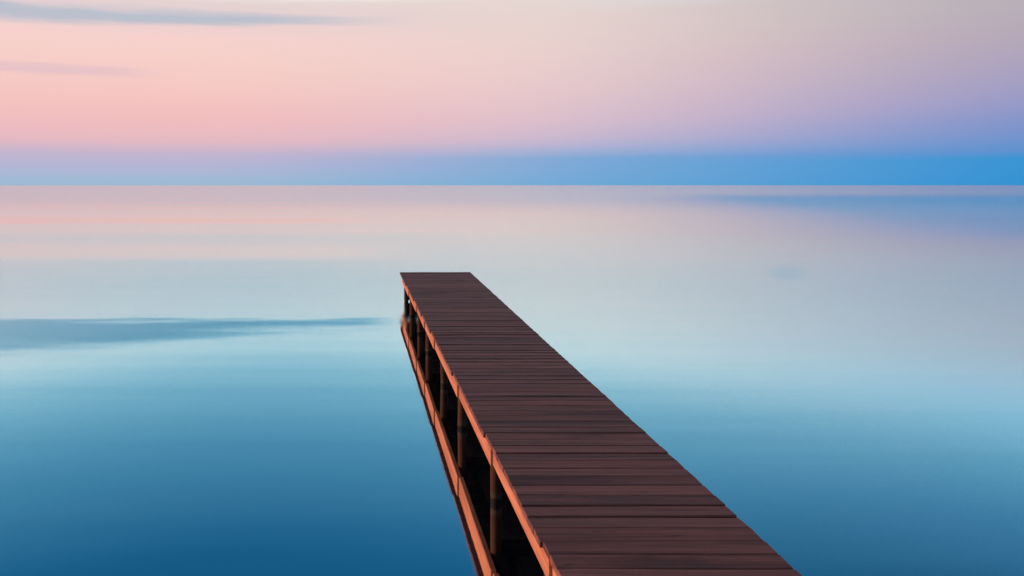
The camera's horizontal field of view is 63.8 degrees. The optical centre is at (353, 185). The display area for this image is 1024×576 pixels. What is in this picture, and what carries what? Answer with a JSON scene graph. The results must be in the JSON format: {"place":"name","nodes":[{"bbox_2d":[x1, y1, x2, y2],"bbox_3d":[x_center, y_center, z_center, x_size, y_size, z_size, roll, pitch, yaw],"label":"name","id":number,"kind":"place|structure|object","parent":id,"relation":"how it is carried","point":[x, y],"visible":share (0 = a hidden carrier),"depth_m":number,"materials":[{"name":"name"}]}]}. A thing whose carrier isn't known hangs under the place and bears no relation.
{"place":"outdoors","nodes":[
{"label":"outdoors","id":0,"kind":"place"},
{"bbox_2d":[0,185,1023,575],"bbox_3d":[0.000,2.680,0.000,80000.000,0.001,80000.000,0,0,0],"label":"water","id":1,"kind":"structure","parent":0,"point":[246,379],"depth_m":11.90,"materials":[{"name":"blue liquid"}]},
{"bbox_2d":[400,272,801,575],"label":"jetty","id":2,"kind":"object","parent":1,"relation":"in","point":[590,477],"visible":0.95,"depth_m":5.83,"materials":[{"name":"brown wood"}]},
{"bbox_2d":[0,0,1023,184],"label":"sky","id":3,"kind":"structure","parent":0,"point":[93,92],"materials":[{"name":"pink"}]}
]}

